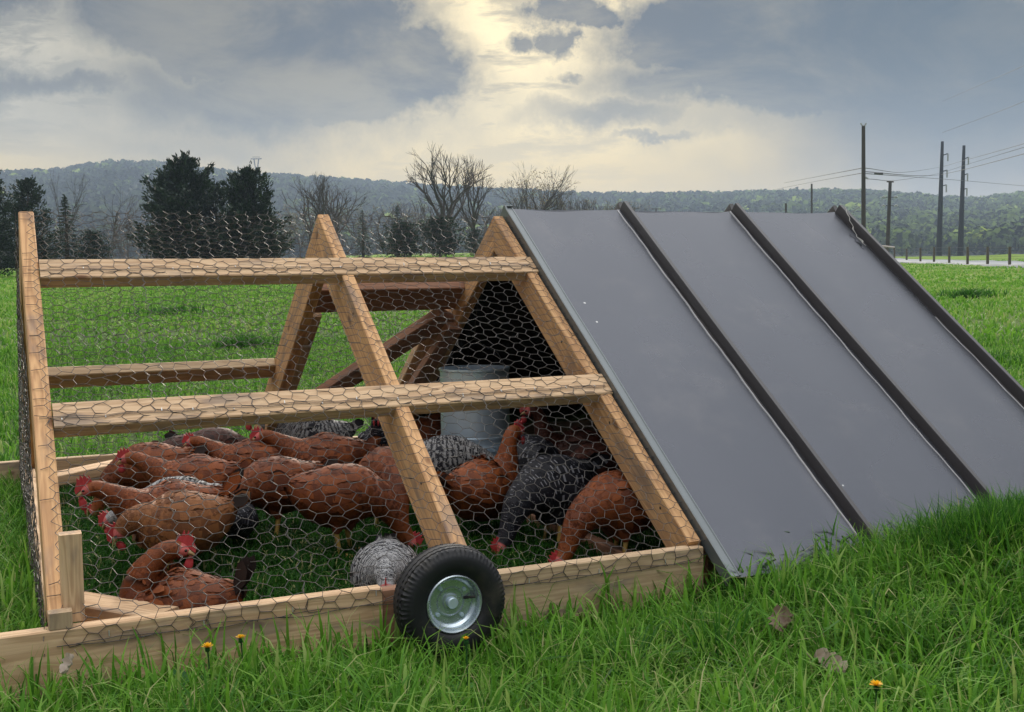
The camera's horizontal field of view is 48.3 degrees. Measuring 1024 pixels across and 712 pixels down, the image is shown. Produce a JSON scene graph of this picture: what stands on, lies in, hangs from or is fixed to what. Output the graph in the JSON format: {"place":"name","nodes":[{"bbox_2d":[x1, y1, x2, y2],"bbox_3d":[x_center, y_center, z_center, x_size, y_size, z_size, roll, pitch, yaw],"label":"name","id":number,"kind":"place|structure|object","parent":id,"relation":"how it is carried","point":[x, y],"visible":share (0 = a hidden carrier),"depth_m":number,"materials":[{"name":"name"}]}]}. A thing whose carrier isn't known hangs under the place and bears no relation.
{"place":"outdoors","nodes":[
{"label":"outdoors","id":0,"kind":"place"},
{"bbox_2d":[0,253,1023,711],"bbox_3d":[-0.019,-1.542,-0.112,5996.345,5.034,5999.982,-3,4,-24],"label":"ground","id":1,"kind":"structure","parent":0,"point":[910,267],"depth_m":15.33,"materials":[{"name":"green plant"}]},
{"bbox_2d":[0,170,18,275],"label":"evergreen tree","id":2,"kind":"object","parent":1,"relation":"on","point":[8,263],"visible":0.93,"depth_m":63.44,"materials":[{"name":"green plant"}]},
{"bbox_2d":[0,175,66,271],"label":"evergreen tree","id":3,"kind":"object","parent":1,"relation":"on","point":[30,204],"visible":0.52,"depth_m":67.61,"materials":[{"name":"green plant"}]},
{"bbox_2d":[52,194,84,258],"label":"evergreen tree","id":4,"kind":"object","parent":1,"relation":"on","point":[68,230],"visible":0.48,"depth_m":72.29,"materials":[{"name":"green plant"}]},
{"bbox_2d":[59,649,77,673],"bbox_3d":[-0.826,0.571,2.135,0.039,0.047,0.023,5,-20,47],"label":"feather","id":5,"kind":"object","parent":1,"relation":"on","point":[67,663],"visible":0.99,"depth_m":2.14,"materials":[{"name":"white"}]},
{"bbox_2d":[50,172,89,245],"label":"bare tree","id":6,"kind":"object","parent":1,"relation":"on","point":[76,203],"visible":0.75,"depth_m":173.74,"materials":[{"name":"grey plant"}]},
{"bbox_2d":[69,229,115,258],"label":"evergreen tree","id":7,"kind":"object","parent":1,"relation":"on","point":[93,243],"visible":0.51,"depth_m":74.60,"materials":[{"name":"green plant"}]},
{"bbox_2d":[104,216,143,258],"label":"bare tree","id":8,"kind":"object","parent":1,"relation":"on","point":[128,248],"visible":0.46,"depth_m":200.83,"materials":[{"name":"grey plant"}]},
{"bbox_2d":[99,187,151,257],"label":"bare tree","id":9,"kind":"object","parent":1,"relation":"on","point":[114,233],"visible":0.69,"depth_m":182.19,"materials":[{"name":"grey plant"}]},
{"bbox_2d":[82,441,206,519],"bbox_3d":[-1.294,0.446,4.062,0.403,0.283,0.218,-4,5,-43],"label":"hen","id":10,"kind":"object","parent":1,"relation":"on","point":[151,449],"visible":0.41,"depth_m":4.00,"materials":[{"name":"brown"}]},
{"bbox_2d":[133,176,178,258],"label":"evergreen tree","id":11,"kind":"object","parent":1,"relation":"on","point":[155,178],"visible":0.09,"depth_m":66.42,"materials":[{"name":"green plant"}]},
{"bbox_2d":[74,467,244,571],"bbox_3d":[-0.997,0.470,3.282,0.442,0.306,0.216,-1,4,-1],"label":"hen","id":12,"kind":"object","parent":1,"relation":"on","point":[110,491],"visible":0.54,"depth_m":3.21,"materials":[{"name":"brown"}]},
{"bbox_2d":[121,302,205,316],"bbox_3d":[-5.946,-0.811,19.718,1.516,0.235,1.901,-3,4,-24],"label":"grass tuft","id":13,"kind":"object","parent":1,"relation":"on","point":[170,308],"visible":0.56,"depth_m":19.48,"materials":[{"name":"green plant"}]},
{"bbox_2d":[97,476,239,531],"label":"hen","id":14,"kind":"object","parent":1,"relation":"on","point":[103,517],"visible":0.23,"depth_m":3.46,"materials":[{"name":"grey"}]},
{"bbox_2d":[105,489,250,559],"bbox_3d":[-0.911,0.463,3.151,0.366,0.192,0.218,-1,4,-1],"label":"hen","id":15,"kind":"object","parent":1,"relation":"on","point":[162,514],"visible":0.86,"depth_m":3.08,"materials":[{"name":"brown"}]},
{"bbox_2d":[126,150,232,258],"bbox_3d":[-18.389,-8.223,65.128,6.220,7.184,5.956,-1,4,2],"label":"evergreen tree","id":16,"kind":"object","parent":1,"relation":"on","point":[175,192],"visible":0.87,"depth_m":64.12,"materials":[{"name":"green plant"}]},
{"bbox_2d":[115,448,256,483],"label":"hen","id":17,"kind":"object","parent":1,"relation":"on","point":[214,467],"visible":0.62,"depth_m":3.72,"materials":[{"name":"brown"}]},
{"bbox_2d":[119,530,255,609],"bbox_3d":[-0.731,0.527,2.578,0.299,0.260,0.203,-2,4,-17],"label":"hen","id":18,"kind":"object","parent":1,"relation":"on","point":[244,565],"visible":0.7,"depth_m":2.54,"materials":[{"name":"brown"}]},
{"bbox_2d":[162,669,216,693],"bbox_3d":[-0.647,0.670,2.328,0.134,0.038,0.130,-3,4,-24],"label":"weed","id":19,"kind":"object","parent":1,"relation":"on","point":[183,673],"visible":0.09,"depth_m":2.36,"materials":[{"name":"green plant"}]},
{"bbox_2d":[161,434,237,447],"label":"hen","id":20,"kind":"object","parent":1,"relation":"on","point":[178,439],"visible":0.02,"depth_m":4.28,"materials":[{"name":"brown"}]},
{"bbox_2d":[164,427,246,441],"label":"hen","id":21,"kind":"object","parent":1,"relation":"on","point":[226,432],"visible":0.12,"depth_m":4.50,"materials":[{"name":"grey"}]},
{"bbox_2d":[202,642,212,677],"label":"dandelion","id":22,"kind":"object","parent":1,"relation":"on","point":[207,645],"visible":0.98,"depth_m":2.27,"materials":[{"name":"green plant"}]},
{"bbox_2d":[196,181,239,257],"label":"evergreen tree","id":23,"kind":"object","parent":1,"relation":"on","point":[220,201],"visible":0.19,"depth_m":66.08,"materials":[{"name":"green plant"}]},
{"bbox_2d":[182,432,280,461],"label":"hen","id":24,"kind":"object","parent":1,"relation":"on","point":[245,452],"visible":0.47,"depth_m":4.13,"materials":[{"name":"brown"}]},
{"bbox_2d":[193,330,279,351],"bbox_3d":[-2.825,-0.157,11.896,1.045,0.235,0.950,-3,4,-24],"label":"grass tuft","id":25,"kind":"object","parent":1,"relation":"on","point":[231,341],"visible":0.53,"depth_m":11.77,"materials":[{"name":"green plant"}]},
{"bbox_2d":[236,634,244,666],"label":"dandelion","id":26,"kind":"object","parent":1,"relation":"on","point":[240,640],"visible":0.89,"depth_m":2.31,"materials":[{"name":"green plant"}]},
{"bbox_2d":[225,502,258,539],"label":"hen","id":27,"kind":"object","parent":1,"relation":"on","point":[245,512],"visible":0.6,"depth_m":3.47,"materials":[{"name":"grey"}]},
{"bbox_2d":[198,160,301,257],"bbox_3d":[-14.528,-7.859,64.222,4.924,6.190,5.315,1,4,21],"label":"evergreen tree","id":28,"kind":"object","parent":1,"relation":"on","point":[241,196],"visible":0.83,"depth_m":63.25,"materials":[{"name":"green plant"}]},
{"bbox_2d":[230,455,337,538],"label":"hen","id":29,"kind":"object","parent":1,"relation":"on","point":[273,508],"visible":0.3,"depth_m":3.62,"materials":[{"name":"brown"}]},
{"bbox_2d":[272,213,301,241],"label":"bare tree","id":30,"kind":"object","parent":1,"relation":"on","point":[287,227],"visible":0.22,"depth_m":205.41,"materials":[{"name":"grey plant"}]},
{"bbox_2d":[277,206,314,257],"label":"bare tree","id":31,"kind":"object","parent":1,"relation":"on","point":[293,229],"visible":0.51,"depth_m":224.31,"materials":[{"name":"grey plant"}]},
{"bbox_2d":[246,419,363,438],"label":"hen","id":32,"kind":"object","parent":1,"relation":"on","point":[333,427],"visible":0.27,"depth_m":4.60,"materials":[{"name":"grey"}]},
{"bbox_2d":[249,426,381,463],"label":"hen","id":33,"kind":"object","parent":1,"relation":"on","point":[287,443],"visible":0.65,"depth_m":4.13,"materials":[{"name":"brown"}]},
{"bbox_2d":[278,187,357,248],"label":"bare tree","id":34,"kind":"object","parent":1,"relation":"on","point":[310,230],"visible":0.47,"depth_m":124.35,"materials":[{"name":"grey plant"}]},
{"bbox_2d":[296,207,346,247],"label":"bare tree","id":35,"kind":"object","parent":1,"relation":"on","point":[313,227],"visible":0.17,"depth_m":243.60,"materials":[{"name":"grey plant"}]},
{"bbox_2d":[288,172,371,234],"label":"bare tree","id":36,"kind":"object","parent":1,"relation":"on","point":[321,200],"visible":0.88,"depth_m":116.60,"materials":[{"name":"grey plant"}]},
{"bbox_2d":[332,214,358,255],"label":"bare tree","id":37,"kind":"object","parent":1,"relation":"on","point":[339,225],"visible":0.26,"depth_m":222.25,"materials":[{"name":"grey plant"}]},
{"bbox_2d":[272,463,423,558],"bbox_3d":[-0.500,0.469,3.464,0.419,0.294,0.227,-3,4,-27],"label":"hen","id":38,"kind":"object","parent":1,"relation":"on","point":[373,491],"visible":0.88,"depth_m":3.40,"materials":[{"name":"brown"}]},
{"bbox_2d":[326,203,378,247],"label":"bare tree","id":39,"kind":"object","parent":1,"relation":"on","point":[341,220],"visible":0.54,"depth_m":193.38,"materials":[{"name":"grey plant"}]},
{"bbox_2d":[354,210,371,257],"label":"evergreen tree","id":40,"kind":"object","parent":1,"relation":"on","point":[362,250],"visible":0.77,"depth_m":98.66,"materials":[{"name":"green plant"}]},
{"bbox_2d":[358,417,388,447],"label":"hen","id":41,"kind":"object","parent":1,"relation":"on","point":[375,424],"visible":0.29,"depth_m":4.24,"materials":[{"name":"grey"}]},
{"bbox_2d":[349,533,416,586],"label":"hen","id":42,"kind":"object","parent":1,"relation":"on","point":[377,550],"visible":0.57,"depth_m":2.72,"materials":[{"name":"grey"}]},
{"bbox_2d":[359,444,409,529],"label":"hen","id":43,"kind":"object","parent":1,"relation":"on","point":[380,467],"visible":0.23,"depth_m":3.72,"materials":[{"name":"brown"}]},
{"bbox_2d":[352,203,426,253],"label":"bare tree","id":44,"kind":"object","parent":1,"relation":"on","point":[388,218],"visible":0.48,"depth_m":200.52,"materials":[{"name":"grey plant"}]},
{"bbox_2d":[382,206,408,256],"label":"evergreen tree","id":45,"kind":"object","parent":1,"relation":"on","point":[397,213],"visible":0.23,"depth_m":93.95,"materials":[{"name":"green plant"}]},
{"bbox_2d":[375,220,428,256],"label":"evergreen tree","id":46,"kind":"object","parent":1,"relation":"on","point":[407,234],"visible":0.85,"depth_m":84.78,"materials":[{"name":"green plant"}]},
{"bbox_2d":[373,206,431,233],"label":"bare tree","id":47,"kind":"object","parent":1,"relation":"on","point":[411,216],"visible":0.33,"depth_m":249.51,"materials":[{"name":"grey plant"}]},
{"bbox_2d":[414,413,440,439],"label":"hen","id":48,"kind":"object","parent":1,"relation":"on","point":[428,422],"visible":0.11,"depth_m":4.80,"materials":[{"name":"brown"}]},
{"bbox_2d":[398,200,460,253],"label":"bare tree","id":49,"kind":"object","parent":1,"relation":"on","point":[422,221],"visible":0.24,"depth_m":248.34,"materials":[{"name":"grey plant"}]},
{"bbox_2d":[417,193,452,253],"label":"bare tree","id":50,"kind":"object","parent":1,"relation":"on","point":[430,213],"visible":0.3,"depth_m":122.80,"materials":[{"name":"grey plant"}]},
{"bbox_2d":[416,215,467,256],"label":"evergreen tree","id":51,"kind":"object","parent":1,"relation":"on","point":[428,234],"visible":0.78,"depth_m":86.91,"materials":[{"name":"green plant"}]},
{"bbox_2d":[402,141,493,254],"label":"bare tree","id":52,"kind":"object","parent":1,"relation":"on","point":[450,210],"visible":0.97,"depth_m":116.65,"materials":[{"name":"brown plant"}]},
{"bbox_2d":[429,678,477,700],"bbox_3d":[-0.120,0.685,2.313,0.104,0.036,0.104,-5,5,-44],"label":"weed","id":53,"kind":"object","parent":1,"relation":"on","point":[471,686],"visible":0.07,"depth_m":2.33,"materials":[{"name":"green plant"}]},
{"bbox_2d":[423,435,494,473],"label":"hen","id":54,"kind":"object","parent":1,"relation":"on","point":[461,447],"visible":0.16,"depth_m":4.07,"materials":[{"name":"grey"}]},
{"bbox_2d":[463,636,468,689],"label":"dandelion","id":55,"kind":"object","parent":1,"relation":"on","point":[466,640],"visible":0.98,"depth_m":2.23,"materials":[{"name":"green plant"}]},
{"bbox_2d":[441,154,494,253],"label":"bare tree","id":56,"kind":"object","parent":1,"relation":"on","point":[475,213],"visible":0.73,"depth_m":122.17,"materials":[{"name":"brown plant"}]},
{"bbox_2d":[464,228,482,255],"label":"evergreen tree","id":57,"kind":"object","parent":1,"relation":"on","point":[475,235],"visible":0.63,"depth_m":89.33,"materials":[{"name":"green plant"}]},
{"bbox_2d":[454,203,499,244],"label":"bare tree","id":58,"kind":"object","parent":1,"relation":"on","point":[486,223],"visible":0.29,"depth_m":195.93,"materials":[{"name":"grey plant"}]},
{"bbox_2d":[436,419,525,521],"bbox_3d":[-0.097,0.376,3.658,0.232,0.311,0.392,8,10,67],"label":"hen","id":59,"kind":"object","parent":1,"relation":"on","point":[483,494],"visible":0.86,"depth_m":3.58,"materials":[{"name":"brown"}]},
{"bbox_2d":[478,199,523,228],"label":"bare tree","id":60,"kind":"object","parent":1,"relation":"on","point":[499,211],"visible":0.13,"depth_m":242.96,"materials":[{"name":"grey plant"}]},
{"bbox_2d":[0,201,1023,704],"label":"chicken coop","id":61,"kind":"structure","parent":1,"relation":"on","point":[730,383],"depth_m":3.40,"materials":[{"name":"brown wood"}]},
{"bbox_2d":[289,281,464,389],"bbox_3d":[-0.619,0.071,4.593,0.604,0.736,0.933,-3,4,-24],"label":"door","id":62,"kind":"structure","parent":61,"relation":"in","point":[406,372],"depth_m":4.35,"materials":[{"name":"brown wood"}]},
{"bbox_2d":[439,301,509,455],"bbox_3d":[-0.144,0.072,4.390,0.417,0.676,0.417,-3,4,-24],"label":"feeder","id":63,"kind":"object","parent":61,"relation":"hanging from","point":[452,426],"visible":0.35,"depth_m":4.29,"materials":[{"name":"metal"}]},
{"bbox_2d":[492,177,541,208],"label":"bare tree","id":64,"kind":"object","parent":1,"relation":"on","point":[522,198],"visible":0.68,"depth_m":161.79,"materials":[{"name":"grey plant"}]},
{"bbox_2d":[517,434,558,471],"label":"hen","id":65,"kind":"object","parent":1,"relation":"on","point":[537,447],"visible":0.2,"depth_m":3.86,"materials":[{"name":"grey"}]},
{"bbox_2d":[511,192,568,209],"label":"bare tree","id":66,"kind":"object","parent":1,"relation":"on","point":[530,203],"visible":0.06,"depth_m":249.82,"materials":[{"name":"grey plant"}]},
{"bbox_2d":[519,618,563,641],"bbox_3d":[0.070,0.652,2.698,0.148,0.043,0.157,-3,4,-24],"label":"weed","id":67,"kind":"object","parent":1,"relation":"on","point":[520,631],"visible":0.15,"depth_m":2.72,"materials":[{"name":"green plant"}]},
{"bbox_2d":[518,170,571,209],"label":"bare tree","id":68,"kind":"object","parent":1,"relation":"on","point":[541,203],"visible":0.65,"depth_m":130.16,"materials":[{"name":"grey plant"}]},
{"bbox_2d":[512,161,578,209],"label":"bare tree","id":69,"kind":"object","parent":1,"relation":"on","point":[546,206],"visible":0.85,"depth_m":125.59,"materials":[{"name":"brown plant"}]},
{"bbox_2d":[490,452,608,559],"bbox_3d":[0.112,0.452,3.522,0.432,0.304,0.234,-2,4,-16],"label":"hen","id":70,"kind":"object","parent":1,"relation":"on","point":[536,497],"visible":0.77,"depth_m":3.42,"materials":[{"name":"grey"}]},
{"bbox_2d":[525,196,576,209],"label":"bare tree","id":71,"kind":"object","parent":1,"relation":"on","point":[556,205],"visible":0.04,"depth_m":247.02,"materials":[{"name":"grey plant"}]},
{"bbox_2d":[533,180,575,209],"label":"bare tree","id":72,"kind":"object","parent":1,"relation":"on","point":[555,195],"visible":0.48,"depth_m":137.20,"materials":[{"name":"grey plant"}]},
{"bbox_2d":[520,406,603,455],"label":"hen","id":73,"kind":"object","parent":1,"relation":"on","point":[555,435],"visible":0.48,"depth_m":4.20,"materials":[{"name":"brown"}]},
{"bbox_2d":[555,193,606,209],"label":"bare tree","id":74,"kind":"object","parent":1,"relation":"on","point":[570,206],"visible":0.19,"depth_m":199.04,"materials":[{"name":"grey plant"}]},
{"bbox_2d":[570,441,619,474],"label":"hen","id":75,"kind":"object","parent":1,"relation":"on","point":[599,447],"visible":0.08,"depth_m":3.81,"materials":[{"name":"brown"}]},
{"bbox_2d":[573,197,620,209],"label":"bare tree","id":76,"kind":"object","parent":1,"relation":"on","point":[579,206],"visible":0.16,"depth_m":190.35,"materials":[{"name":"grey plant"}]},
{"bbox_2d":[548,468,652,562],"bbox_3d":[0.305,0.472,3.289,0.411,0.288,0.223,-5,6,-49],"label":"hen","id":77,"kind":"object","parent":1,"relation":"on","point":[614,497],"visible":0.69,"depth_m":3.21,"materials":[{"name":"brown"}]},
{"bbox_2d":[591,199,650,210],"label":"bare tree","id":78,"kind":"object","parent":1,"relation":"on","point":[630,205],"visible":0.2,"depth_m":217.68,"materials":[{"name":"grey plant"}]},
{"bbox_2d":[768,604,793,631],"bbox_3d":[0.597,0.577,2.527,0.062,0.074,0.031,-18,-51,30],"label":"dead leaf","id":79,"kind":"object","parent":1,"relation":"on","point":[784,620],"visible":0.85,"depth_m":2.53,"materials":[{"name":"brown plant"}]},
{"bbox_2d":[811,184,812,212],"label":"utility pole","id":80,"kind":"object","parent":1,"relation":"on","point":[811,198],"visible":0.37,"depth_m":201.63,"materials":[{"name":"grey wood"}]},
{"bbox_2d":[806,648,847,673],"bbox_3d":[0.620,0.603,2.257,0.080,0.033,0.067,29,32,25],"label":"dead leaf","id":81,"kind":"object","parent":1,"relation":"on","point":[820,653],"visible":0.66,"depth_m":2.27,"materials":[{"name":"brown plant"}]},
{"bbox_2d":[860,123,882,227],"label":"utility pole","id":82,"kind":"object","parent":1,"relation":"on","point":[863,193],"visible":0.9,"depth_m":93.79,"materials":[{"name":"brown wood"}]},
{"bbox_2d":[779,173,860,188],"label":"power line","id":83,"kind":"object","parent":82,"relation":"attached to","point":[830,178],"visible":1,"depth_m":137.62,"materials":[{"name":"grey metal"}]},
{"bbox_2d":[786,168,860,182],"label":"power line","id":84,"kind":"object","parent":82,"relation":"attached to","point":[829,174],"visible":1,"depth_m":139.58,"materials":[{"name":"grey metal"}]},
{"bbox_2d":[866,173,1020,185],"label":"power line","id":85,"kind":"object","parent":82,"relation":"attached to","point":[937,178],"visible":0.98,"depth_m":195.79,"materials":[{"name":"grey"}]},
{"bbox_2d":[866,144,1021,172],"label":"power line","id":86,"kind":"object","parent":82,"relation":"attached to","point":[946,165],"visible":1,"depth_m":144.49,"materials":[{"name":"grey"}]},
{"bbox_2d":[866,154,1022,175],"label":"power line","id":87,"kind":"object","parent":82,"relation":"attached to","point":[946,173],"visible":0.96,"depth_m":146.96,"materials":[{"name":"grey metal"}]},
{"bbox_2d":[872,147,1023,180],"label":"power line","id":88,"kind":"object","parent":82,"relation":"attached to","point":[948,170],"visible":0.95,"depth_m":145.21,"materials":[{"name":"grey metal"}]},
{"bbox_2d":[869,679,881,705],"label":"dandelion","id":89,"kind":"object","parent":1,"relation":"on","point":[876,683],"visible":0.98,"depth_m":1.95,"materials":[{"name":"yellow plant"}]},
{"bbox_2d":[882,245,894,251],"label":"barrier","id":90,"kind":"object","parent":1,"relation":"on","point":[888,247],"visible":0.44,"depth_m":118.22,"materials":[{"name":"beige"}]},
{"bbox_2d":[881,181,897,248],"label":"utility pole","id":91,"kind":"object","parent":1,"relation":"on","point":[889,205],"visible":0.93,"depth_m":141.48,"materials":[{"name":"brown wood"}]},
{"bbox_2d":[936,141,948,255],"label":"utility pole","id":92,"kind":"object","parent":1,"relation":"on","point":[939,225],"visible":0.93,"depth_m":236.94,"materials":[{"name":"grey wood"}]},
{"bbox_2d":[942,101,1023,132],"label":"power line","id":93,"kind":"object","parent":92,"relation":"attached to","point":[985,116],"visible":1,"depth_m":173.73,"materials":[{"name":"grey metal"}]},
{"bbox_2d":[884,246,1023,264],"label":"fence","id":94,"kind":"object","parent":1,"relation":"on","point":[968,256],"visible":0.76,"depth_m":82.00,"materials":[{"name":"brown wood"}]},
{"bbox_2d":[957,145,968,255],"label":"utility pole","id":95,"kind":"object","parent":1,"relation":"on","point":[960,251],"visible":0.91,"depth_m":235.54,"materials":[{"name":"grey wood"}]},
{"bbox_2d":[932,286,1006,298],"bbox_3d":[9.340,-1.307,23.383,1.470,0.286,1.478,1,4,22],"label":"grass tuft","id":96,"kind":"object","parent":1,"relation":"on","point":[970,292],"visible":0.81,"depth_m":23.19,"materials":[{"name":"green plant"}]},
{"bbox_2d":[988,348,1023,366],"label":"grass tuft","id":97,"kind":"object","parent":1,"relation":"on","point":[1003,354],"visible":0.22,"depth_m":9.53,"materials":[{"name":"green plant"}]},
{"bbox_2d":[0,0,1023,196],"label":"sky","id":98,"kind":"structure","parent":0,"point":[646,96],"materials":[{"name":"grey"}]},
{"bbox_2d":[14,181,1023,267],"bbox_3d":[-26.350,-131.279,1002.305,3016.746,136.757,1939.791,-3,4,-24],"label":"hills","id":99,"kind":"structure","parent":0,"point":[896,254],"depth_m":529.69,"materials":[{"name":"green plant"}]},
{"bbox_2d":[251,158,261,168],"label":"lattice tower","id":100,"kind":"structure","parent":99,"relation":"on","point":[254,161],"depth_m":1015.61,"materials":[{"name":"grey metal"}]},
{"bbox_2d":[0,158,1023,258],"bbox_3d":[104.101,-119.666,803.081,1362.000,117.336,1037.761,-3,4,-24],"label":"distant woods","id":101,"kind":"object","parent":99,"relation":"on","point":[994,222],"visible":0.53,"depth_m":817.22,"materials":[{"name":"plant"}]},
{"bbox_2d":[895,258,1023,267],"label":"road","id":102,"kind":"structure","parent":0,"point":[992,263],"depth_m":87.88,"materials":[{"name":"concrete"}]}
]}

